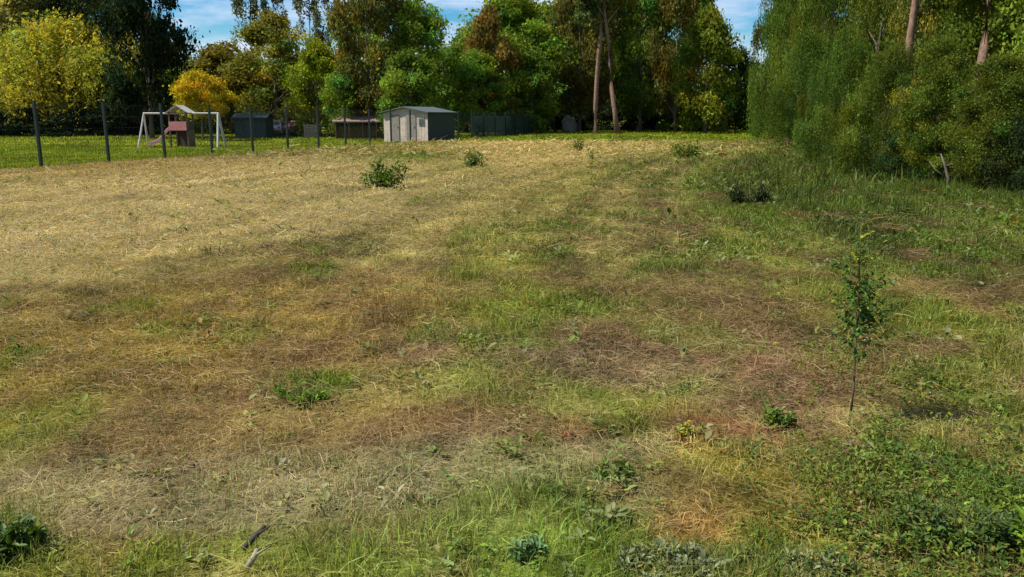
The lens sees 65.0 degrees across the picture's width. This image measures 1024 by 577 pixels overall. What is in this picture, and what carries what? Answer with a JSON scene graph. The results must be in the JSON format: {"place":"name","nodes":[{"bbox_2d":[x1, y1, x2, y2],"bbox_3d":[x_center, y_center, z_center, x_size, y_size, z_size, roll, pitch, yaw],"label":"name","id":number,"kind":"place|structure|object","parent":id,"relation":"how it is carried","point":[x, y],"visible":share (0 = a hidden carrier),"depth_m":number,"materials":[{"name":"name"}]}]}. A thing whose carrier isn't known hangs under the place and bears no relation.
{"place":"outdoors","nodes":[
{"label":"outdoors","id":0,"kind":"place"},
{"bbox_2d":[0,129,793,169],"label":"lawn grass","id":1,"kind":"structure","parent":0,"point":[121,152],"depth_m":59.61,"materials":[{"name":"green plant"}]},
{"bbox_2d":[36,0,918,87],"label":"sky","id":2,"kind":"structure","parent":0,"point":[215,16],"materials":[{"name":"blue"}]},
{"bbox_2d":[0,118,1023,576],"bbox_3d":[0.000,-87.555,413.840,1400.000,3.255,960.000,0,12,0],"label":"ground","id":3,"kind":"structure","parent":0,"point":[312,438],"depth_m":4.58,"materials":[{"name":"plant"}]},
{"bbox_2d":[0,514,49,566],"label":"weed clump","id":4,"kind":"object","parent":3,"relation":"on","point":[9,535],"visible":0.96,"depth_m":2.96,"materials":[{"name":"green plant"}]},
{"bbox_2d":[0,106,61,135],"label":"shrub","id":5,"kind":"object","parent":3,"relation":"on","point":[22,129],"visible":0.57,"depth_m":76.93,"materials":[{"name":"green plant"}]},
{"bbox_2d":[0,16,77,123],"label":"willow tree","id":6,"kind":"object","parent":3,"relation":"on","point":[2,61],"visible":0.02,"depth_m":85.78,"materials":[{"name":"green plant"}]},
{"bbox_2d":[0,0,112,102],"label":"broadleaf tree","id":7,"kind":"object","parent":3,"relation":"on","point":[17,9],"visible":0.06,"depth_m":86.95,"materials":[{"name":"green plant"}]},
{"bbox_2d":[28,106,118,135],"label":"shrub","id":8,"kind":"object","parent":3,"relation":"on","point":[72,119],"visible":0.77,"depth_m":76.67,"materials":[{"name":"green plant"}]},
{"bbox_2d":[0,1,160,134],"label":"broadleaf tree","id":9,"kind":"object","parent":3,"relation":"on","point":[59,45],"visible":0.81,"depth_m":78.63,"materials":[{"name":"yellow plant"}]},
{"bbox_2d":[31,0,155,132],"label":"broadleaf tree","id":10,"kind":"object","parent":3,"relation":"on","point":[64,8],"visible":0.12,"depth_m":84.29,"materials":[{"name":"green plant"}]},
{"bbox_2d":[80,103,147,134],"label":"shrub","id":11,"kind":"object","parent":3,"relation":"on","point":[113,124],"visible":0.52,"depth_m":77.62,"materials":[{"name":"green plant"}]},
{"bbox_2d":[82,0,209,137],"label":"broadleaf tree","id":12,"kind":"object","parent":3,"relation":"on","point":[158,47],"visible":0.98,"depth_m":70.27,"materials":[{"name":"green plant"}]},
{"bbox_2d":[116,106,185,134],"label":"shrub","id":13,"kind":"object","parent":3,"relation":"on","point":[156,118],"visible":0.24,"depth_m":80.92,"materials":[{"name":"green plant"}]},
{"bbox_2d":[131,69,184,125],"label":"broadleaf tree","id":14,"kind":"object","parent":3,"relation":"on","point":[167,79],"visible":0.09,"depth_m":84.65,"materials":[{"name":"green plant"}]},
{"bbox_2d":[137,105,226,146],"bbox_3d":[-23.004,-11.219,55.778,5.643,2.928,1.977,0,12,0],"label":"swing and slide","id":15,"kind":"object","parent":3,"relation":"on","point":[177,128],"visible":0.74,"depth_m":55.64,"materials":[{"name":"paint"}]},
{"bbox_2d":[162,68,239,140],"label":"broadleaf tree","id":16,"kind":"object","parent":3,"relation":"on","point":[189,91],"visible":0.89,"depth_m":65.56,"materials":[{"name":"yellow plant"}]},
{"bbox_2d":[168,42,263,133],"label":"broadleaf tree","id":17,"kind":"object","parent":3,"relation":"on","point":[208,53],"visible":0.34,"depth_m":81.52,"materials":[{"name":"green plant"}]},
{"bbox_2d":[230,0,266,61],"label":"poplar tree","id":18,"kind":"object","parent":3,"relation":"on","point":[236,5],"visible":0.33,"depth_m":113.96,"materials":[{"name":"green plant"}]},
{"bbox_2d":[231,113,275,137],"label":"metal shed","id":19,"kind":"structure","parent":3,"relation":"on","point":[256,124],"depth_m":72.61,"materials":[{"name":"teal paint"}]},
{"bbox_2d":[245,119,255,137],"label":"door","id":20,"kind":"structure","parent":19,"relation":"in","point":[247,122],"depth_m":72.50,"materials":[{"name":"grey wood"}]},
{"bbox_2d":[241,525,270,550],"bbox_3d":[-0.975,0.947,3.052,0.049,0.072,0.115,10,16,40],"label":"stick","id":21,"kind":"object","parent":3,"relation":"on","point":[256,534],"visible":0.98,"depth_m":3.04,"materials":[{"name":"wood"}]},
{"bbox_2d":[245,546,269,569],"bbox_3d":[-0.923,0.968,2.898,0.094,0.070,0.043,-10,15,-38],"label":"stick","id":22,"kind":"object","parent":3,"relation":"on","point":[253,557],"visible":0.98,"depth_m":2.88,"materials":[{"name":"beige wood"}]},
{"bbox_2d":[203,7,323,134],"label":"broadleaf tree","id":23,"kind":"object","parent":3,"relation":"on","point":[256,34],"visible":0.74,"depth_m":77.70,"materials":[{"name":"green plant"}]},
{"bbox_2d":[259,0,291,60],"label":"poplar tree","id":24,"kind":"object","parent":3,"relation":"on","point":[264,3],"visible":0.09,"depth_m":117.24,"materials":[{"name":"green plant"}]},
{"bbox_2d":[0,101,554,168],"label":"fence","id":25,"kind":"object","parent":3,"relation":"on","point":[251,128],"visible":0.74,"depth_m":39.58,"materials":[{"name":"grey metal"}]},
{"bbox_2d":[273,120,285,134],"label":"parked car","id":26,"kind":"object","parent":3,"relation":"on","point":[278,126],"visible":0.32,"depth_m":76.02,"materials":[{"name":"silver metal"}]},
{"bbox_2d":[279,120,308,135],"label":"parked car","id":27,"kind":"object","parent":3,"relation":"on","point":[289,128],"visible":0.41,"depth_m":76.93,"materials":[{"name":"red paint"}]},
{"bbox_2d":[271,380,331,409],"bbox_3d":[-1.212,0.612,4.607,0.355,0.144,0.268,0,12,0],"label":"weed clump","id":28,"kind":"object","parent":3,"relation":"on","point":[313,396],"visible":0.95,"depth_m":4.57,"materials":[{"name":"green plant"}]},
{"bbox_2d":[292,0,322,85],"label":"poplar tree","id":29,"kind":"object","parent":3,"relation":"on","point":[299,7],"visible":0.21,"depth_m":112.41,"materials":[{"name":"green plant"}]},
{"bbox_2d":[277,34,339,135],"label":"broadleaf tree","id":30,"kind":"object","parent":3,"relation":"on","point":[317,53],"visible":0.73,"depth_m":74.48,"materials":[{"name":"green plant"}]},
{"bbox_2d":[304,124,320,136],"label":"compost bin","id":31,"kind":"object","parent":3,"relation":"on","point":[307,133],"visible":0.6,"depth_m":74.08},
{"bbox_2d":[311,0,339,58],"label":"poplar tree","id":32,"kind":"object","parent":3,"relation":"on","point":[317,18],"visible":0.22,"depth_m":110.27,"materials":[{"name":"green plant"}]},
{"bbox_2d":[315,62,372,136],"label":"broadleaf tree","id":33,"kind":"object","parent":3,"relation":"on","point":[335,85],"visible":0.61,"depth_m":70.79,"materials":[{"name":"green plant"}]},
{"bbox_2d":[332,116,383,138],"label":"log store","id":34,"kind":"structure","parent":3,"relation":"on","point":[352,133],"depth_m":71.02,"materials":[{"name":"brown wood"}]},
{"bbox_2d":[326,15,389,77],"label":"broadleaf tree","id":35,"kind":"object","parent":3,"relation":"on","point":[374,36],"visible":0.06,"depth_m":105.08,"materials":[{"name":"green plant"}]},
{"bbox_2d":[317,0,411,136],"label":"broadleaf tree","id":36,"kind":"object","parent":3,"relation":"on","point":[361,12],"visible":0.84,"depth_m":70.06,"materials":[{"name":"green plant"}]},
{"bbox_2d":[359,158,411,188],"bbox_3d":[-2.962,-2.636,18.607,1.099,0.770,0.806,4,13,20],"label":"weed clump","id":37,"kind":"object","parent":3,"relation":"on","point":[384,178],"visible":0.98,"depth_m":18.56,"materials":[{"name":"green plant"}]},
{"bbox_2d":[373,47,452,132],"bbox_3d":[-8.367,-15.900,65.838,6.748,7.767,7.480,-6,13,-27],"label":"broadleaf tree","id":38,"kind":"object","parent":3,"relation":"on","point":[409,71],"visible":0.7,"depth_m":64.83,"materials":[{"name":"green plant"}]},
{"bbox_2d":[380,106,457,141],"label":"garden shed","id":39,"kind":"structure","parent":3,"relation":"on","point":[437,123],"depth_m":55.87,"materials":[{"name":"grey paint"}]},
{"bbox_2d":[391,115,399,140],"bbox_3d":[-8.199,-11.220,56.159,0.780,1.800,0.040,6,14,27],"label":"door","id":40,"kind":"structure","parent":39,"relation":"in","point":[397,137],"depth_m":56.10,"materials":[{"name":"beige wood"}]},
{"bbox_2d":[406,115,415,140],"bbox_3d":[-6.970,-11.081,55.503,0.780,1.800,0.070,6,14,27],"label":"door","id":41,"kind":"structure","parent":39,"relation":"in","point":[413,117],"depth_m":55.47,"materials":[{"name":"beige wood"}]},
{"bbox_2d":[389,30,448,82],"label":"broadleaf tree","id":42,"kind":"object","parent":3,"relation":"on","point":[440,68],"visible":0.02,"depth_m":111.17,"materials":[{"name":"green plant"}]},
{"bbox_2d":[373,0,471,110],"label":"broadleaf tree","id":43,"kind":"object","parent":3,"relation":"on","point":[416,23],"visible":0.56,"depth_m":71.51,"materials":[{"name":"green plant"}]},
{"bbox_2d":[439,14,500,93],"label":"broadleaf tree","id":44,"kind":"object","parent":3,"relation":"on","point":[456,48],"visible":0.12,"depth_m":110.54,"materials":[{"name":"green plant"}]},
{"bbox_2d":[463,147,487,167],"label":"weed clump","id":45,"kind":"object","parent":3,"relation":"on","point":[472,157],"visible":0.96,"depth_m":25.90,"materials":[{"name":"green plant"}]},
{"bbox_2d":[442,46,515,134],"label":"broadleaf tree","id":46,"kind":"object","parent":3,"relation":"on","point":[475,63],"visible":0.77,"depth_m":75.59,"materials":[{"name":"green plant"}]},
{"bbox_2d":[459,0,525,132],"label":"broadleaf tree","id":47,"kind":"object","parent":3,"relation":"on","point":[484,36],"visible":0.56,"depth_m":77.92,"materials":[{"name":"plant"}]},
{"bbox_2d":[449,0,572,132],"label":"broadleaf tree","id":48,"kind":"object","parent":3,"relation":"on","point":[512,13],"visible":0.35,"depth_m":82.58,"materials":[{"name":"green plant"}]},
{"bbox_2d":[0,134,1023,576],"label":"cut straw","id":49,"kind":"object","parent":3,"relation":"on","point":[498,148],"visible":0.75,"depth_m":6.60,"materials":[{"name":"beige plant"}]},
{"bbox_2d":[0,136,1023,576],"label":"ground weeds","id":50,"kind":"object","parent":3,"relation":"on","point":[854,528],"visible":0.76,"depth_m":3.86,"materials":[{"name":"green plant"}]},
{"bbox_2d":[506,534,548,563],"bbox_3d":[0.054,0.974,2.983,0.167,0.106,0.115,-4,13,-18],"label":"weed clump","id":51,"kind":"object","parent":3,"relation":"on","point":[530,546],"visible":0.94,"depth_m":2.97,"materials":[{"name":"green plant"}]},
{"bbox_2d":[499,92,561,131],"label":"shrub","id":52,"kind":"object","parent":3,"relation":"on","point":[558,123],"visible":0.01,"depth_m":90.70,"materials":[{"name":"green plant"}]},
{"bbox_2d":[505,50,569,132],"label":"broadleaf tree","id":53,"kind":"object","parent":3,"relation":"on","point":[540,76],"visible":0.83,"depth_m":80.26,"materials":[{"name":"green plant"}]},
{"bbox_2d":[525,0,597,90],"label":"broadleaf tree","id":54,"kind":"object","parent":3,"relation":"on","point":[548,11],"visible":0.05,"depth_m":105.03,"materials":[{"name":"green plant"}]},
{"bbox_2d":[560,114,576,131],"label":"boulder","id":55,"kind":"object","parent":3,"relation":"on","point":[569,123],"visible":0.72,"depth_m":90.56,"materials":[{"name":"stone"}]},
{"bbox_2d":[571,134,584,150],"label":"weed clump","id":56,"kind":"object","parent":3,"relation":"on","point":[580,146],"visible":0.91,"depth_m":39.44,"materials":[{"name":"green plant"}]},
{"bbox_2d":[563,111,598,130],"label":"shrub","id":57,"kind":"object","parent":3,"relation":"on","point":[584,127],"visible":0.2,"depth_m":96.37,"materials":[{"name":"green plant"}]},
{"bbox_2d":[556,426,606,442],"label":"weed clump","id":58,"kind":"object","parent":3,"relation":"on","point":[571,435],"visible":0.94,"depth_m":4.10,"materials":[{"name":"green plant"}]},
{"bbox_2d":[545,0,622,131],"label":"broadleaf tree","id":59,"kind":"object","parent":3,"relation":"on","point":[577,96],"visible":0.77,"depth_m":86.69,"materials":[{"name":"green plant"}]},
{"bbox_2d":[574,0,616,133],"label":"pine tree","id":60,"kind":"object","parent":3,"relation":"on","point":[608,7],"visible":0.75,"depth_m":78.89,"materials":[{"name":"brown plant"}]},
{"bbox_2d":[560,95,636,128],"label":"shrub","id":61,"kind":"object","parent":3,"relation":"on","point":[601,122],"visible":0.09,"depth_m":100.60,"materials":[{"name":"green plant"}]},
{"bbox_2d":[552,1,651,125],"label":"broadleaf tree","id":62,"kind":"object","parent":3,"relation":"on","point":[613,42],"visible":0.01,"depth_m":108.61,"materials":[{"name":"green plant"}]},
{"bbox_2d":[572,0,636,133],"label":"pine tree","id":63,"kind":"object","parent":3,"relation":"on","point":[586,15],"visible":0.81,"depth_m":78.33,"materials":[{"name":"brown plant"}]},
{"bbox_2d":[592,456,639,483],"bbox_3d":[0.467,0.827,3.651,0.229,0.114,0.165,-4,13,-19],"label":"weed clump","id":64,"kind":"object","parent":3,"relation":"on","point":[626,467],"visible":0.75,"depth_m":3.63,"materials":[{"name":"green plant"}]},
{"bbox_2d":[597,103,663,130],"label":"shrub","id":65,"kind":"object","parent":3,"relation":"on","point":[630,125],"visible":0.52,"depth_m":95.77,"materials":[{"name":"green plant"}]},
{"bbox_2d":[602,0,686,131],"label":"broadleaf tree","id":66,"kind":"object","parent":3,"relation":"on","point":[630,94],"visible":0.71,"depth_m":89.91,"materials":[{"name":"green plant"}]},
{"bbox_2d":[607,13,684,82],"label":"broadleaf tree","id":67,"kind":"object","parent":3,"relation":"on","point":[644,75],"visible":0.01,"depth_m":105.32,"materials":[{"name":"green plant"}]},
{"bbox_2d":[637,90,685,130],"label":"shrub","id":68,"kind":"object","parent":3,"relation":"on","point":[662,126],"visible":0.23,"depth_m":94.33,"materials":[{"name":"green plant"}]},
{"bbox_2d":[611,535,720,576],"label":"weed clump","id":69,"kind":"object","parent":3,"relation":"on","point":[686,549],"visible":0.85,"depth_m":2.92,"materials":[{"name":"green plant"}]},
{"bbox_2d":[640,0,704,131],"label":"broadleaf tree","id":70,"kind":"object","parent":3,"relation":"on","point":[661,75],"visible":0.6,"depth_m":85.90,"materials":[{"name":"green plant"}]},
{"bbox_2d":[669,139,700,158],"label":"weed clump","id":71,"kind":"object","parent":3,"relation":"on","point":[690,150],"visible":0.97,"depth_m":31.46,"materials":[{"name":"green plant"}]},
{"bbox_2d":[672,418,704,438],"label":"weed clump","id":72,"kind":"object","parent":3,"relation":"on","point":[688,427],"visible":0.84,"depth_m":4.04,"materials":[{"name":"green plant"}]},
{"bbox_2d":[665,0,719,93],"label":"broadleaf tree","id":73,"kind":"object","parent":3,"relation":"on","point":[698,83],"visible":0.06,"depth_m":102.91,"materials":[{"name":"green plant"}]},
{"bbox_2d":[681,119,723,130],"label":"shrub","id":74,"kind":"object","parent":3,"relation":"on","point":[700,129],"visible":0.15,"depth_m":92.83,"materials":[{"name":"green plant"}]},
{"bbox_2d":[666,0,747,133],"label":"broadleaf tree","id":75,"kind":"object","parent":3,"relation":"on","point":[709,33],"visible":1,"depth_m":78.29,"materials":[{"name":"green plant"}]},
{"bbox_2d":[674,430,748,456],"bbox_3d":[0.974,0.769,3.950,0.313,0.087,0.280,-5,13,-22],"label":"weed clump","id":76,"kind":"object","parent":3,"relation":"on","point":[685,442],"visible":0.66,"depth_m":3.94,"materials":[{"name":"green plant"}]},
{"bbox_2d":[708,104,746,130],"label":"shrub","id":77,"kind":"object","parent":3,"relation":"on","point":[740,127],"visible":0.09,"depth_m":93.19,"materials":[{"name":"green plant"}]},
{"bbox_2d":[702,42,765,132],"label":"broadleaf tree","id":78,"kind":"object","parent":3,"relation":"on","point":[740,115],"visible":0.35,"depth_m":80.58,"materials":[{"name":"green plant"}]},
{"bbox_2d":[727,182,774,203],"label":"weed clump","id":79,"kind":"object","parent":3,"relation":"on","point":[738,195],"visible":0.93,"depth_m":15.24,"materials":[{"name":"green plant"}]},
{"bbox_2d":[749,39,789,138],"bbox_3d":[17.921,-13.463,54.217,4.025,6.989,3.813,3,12,12],"label":"weeping tree","id":80,"kind":"object","parent":3,"relation":"on","point":[757,135],"visible":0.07,"depth_m":54.33,"materials":[{"name":"green plant"}]},
{"bbox_2d":[750,0,808,78],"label":"broadleaf tree","id":81,"kind":"object","parent":3,"relation":"on","point":[765,41],"visible":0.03,"depth_m":91.02,"materials":[{"name":"green plant"}]},
{"bbox_2d":[742,0,817,138],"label":"weeping tree","id":82,"kind":"object","parent":3,"relation":"on","point":[757,93],"visible":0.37,"depth_m":52.03,"materials":[{"name":"green plant"}]},
{"bbox_2d":[761,403,798,430],"bbox_3d":[1.412,0.683,4.227,0.209,0.152,0.170,0,12,0],"label":"weed clump","id":83,"kind":"object","parent":3,"relation":"on","point":[777,418],"visible":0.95,"depth_m":4.22,"materials":[{"name":"green plant"}]},
{"bbox_2d":[749,22,852,149],"bbox_3d":[13.112,-8.956,35.798,5.022,5.872,4.107,5,13,24],"label":"weeping tree","id":84,"kind":"object","parent":3,"relation":"on","point":[808,43],"visible":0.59,"depth_m":35.48,"materials":[{"name":"green plant"}]},
{"bbox_2d":[782,546,855,576],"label":"weed clump","id":85,"kind":"object","parent":3,"relation":"on","point":[834,562],"visible":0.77,"depth_m":2.88,"materials":[{"name":"green plant"}]},
{"bbox_2d":[764,0,883,140],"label":"weeping tree","id":86,"kind":"object","parent":3,"relation":"on","point":[819,15],"visible":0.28,"depth_m":43.30,"materials":[{"name":"green plant"}]},
{"bbox_2d":[781,0,881,62],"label":"broadleaf tree","id":87,"kind":"object","parent":3,"relation":"on","point":[829,19],"visible":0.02,"depth_m":78.66,"materials":[{"name":"green plant"}]},
{"bbox_2d":[785,21,889,162],"bbox_3d":[10.769,-6.325,26.344,3.450,4.587,3.268,-7,14,-29],"label":"weeping tree","id":88,"kind":"object","parent":3,"relation":"on","point":[844,61],"visible":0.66,"depth_m":26.00,"materials":[{"name":"green plant"}]},
{"bbox_2d":[820,128,891,170],"bbox_3d":[10.015,-4.023,23.177,2.217,1.474,2.146,5,13,22],"label":"shrub","id":89,"kind":"object","parent":3,"relation":"on","point":[830,148],"visible":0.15,"depth_m":23.22,"materials":[{"name":"green plant"}]},
{"bbox_2d":[821,231,902,420],"bbox_3d":[1.833,0.221,4.251,0.411,1.117,0.358,-5,13,-21],"label":"sapling","id":90,"kind":"object","parent":3,"relation":"on","point":[861,314],"visible":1,"depth_m":4.21,"materials":[{"name":"green plant"}]},
{"bbox_2d":[812,0,928,129],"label":"weeping tree","id":91,"kind":"object","parent":3,"relation":"on","point":[877,10],"visible":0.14,"depth_m":35.42,"materials":[{"name":"green plant"}]},
{"bbox_2d":[843,0,916,118],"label":"broadleaf tree","id":92,"kind":"object","parent":3,"relation":"on","point":[885,42],"visible":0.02,"depth_m":61.39,"materials":[{"name":"green plant"}]},
{"bbox_2d":[822,36,945,176],"bbox_3d":[9.573,-4.627,20.585,3.360,3.622,2.747,1,12,2],"label":"weeping tree","id":93,"kind":"object","parent":3,"relation":"on","point":[893,68],"visible":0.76,"depth_m":20.21,"materials":[{"name":"green plant"}]},
{"bbox_2d":[865,128,940,180],"bbox_3d":[9.467,-3.220,19.133,1.773,1.535,1.612,-9,15,-35],"label":"shrub","id":94,"kind":"object","parent":3,"relation":"on","point":[895,161],"visible":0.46,"depth_m":19.11,"materials":[{"name":"green plant"}]},
{"bbox_2d":[897,0,918,153],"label":"pine tree","id":95,"kind":"object","parent":3,"relation":"on","point":[912,22],"visible":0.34,"depth_m":26.37,"materials":[{"name":"brown plant"}]},
{"bbox_2d":[882,30,985,181],"bbox_3d":[9.491,-3.950,17.835,2.274,3.398,2.150,-6,13,-25],"label":"broadleaf tree","id":96,"kind":"object","parent":3,"relation":"on","point":[947,72],"visible":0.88,"depth_m":17.60,"materials":[{"name":"green plant"}]},
{"bbox_2d":[929,154,953,185],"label":"bare stem","id":97,"kind":"object","parent":3,"relation":"on","point":[946,170],"visible":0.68,"depth_m":16.76,"materials":[{"name":"grey plant"}]},
{"bbox_2d":[876,0,1014,134],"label":"broadleaf tree","id":98,"kind":"object","parent":3,"relation":"on","point":[925,7],"visible":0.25,"depth_m":30.33,"materials":[{"name":"green plant"}]},
{"bbox_2d":[893,494,1023,556],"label":"weed clump","id":99,"kind":"object","parent":3,"relation":"on","point":[1004,537],"visible":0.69,"depth_m":3.00,"materials":[{"name":"green plant"}]},
{"bbox_2d":[926,0,1013,143],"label":"weeping tree","id":100,"kind":"object","parent":3,"relation":"on","point":[976,57],"depth_m":30.85,"materials":[{"name":"green plant"}]},
{"bbox_2d":[924,0,1023,132],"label":"broadleaf tree","id":101,"kind":"object","parent":3,"relation":"on","point":[971,35],"visible":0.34,"depth_m":26.82,"materials":[{"name":"green plant"}]},
{"bbox_2d":[926,47,1023,187],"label":"broadleaf tree","id":102,"kind":"object","parent":3,"relation":"on","point":[973,100],"visible":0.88,"depth_m":15.71,"materials":[{"name":"green plant"}]},
{"bbox_2d":[961,0,991,147],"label":"pine tree","id":103,"kind":"object","parent":3,"relation":"on","point":[983,49],"visible":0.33,"depth_m":23.99,"materials":[{"name":"brown plant"}]},
{"bbox_2d":[974,112,1023,190],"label":"shrub","id":104,"kind":"object","parent":3,"relation":"on","point":[998,168],"visible":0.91,"depth_m":15.30,"materials":[{"name":"green plant"}]},
{"bbox_2d":[981,0,1023,130],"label":"broadleaf tree","id":105,"kind":"object","parent":3,"relation":"on","point":[1018,30],"visible":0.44,"depth_m":22.44,"materials":[{"name":"green plant"}]},
{"bbox_2d":[1010,504,1023,563],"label":"weed clump","id":106,"kind":"object","parent":3,"relation":"on","point":[1021,529],"visible":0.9,"depth_m":2.91,"materials":[{"name":"green plant"}]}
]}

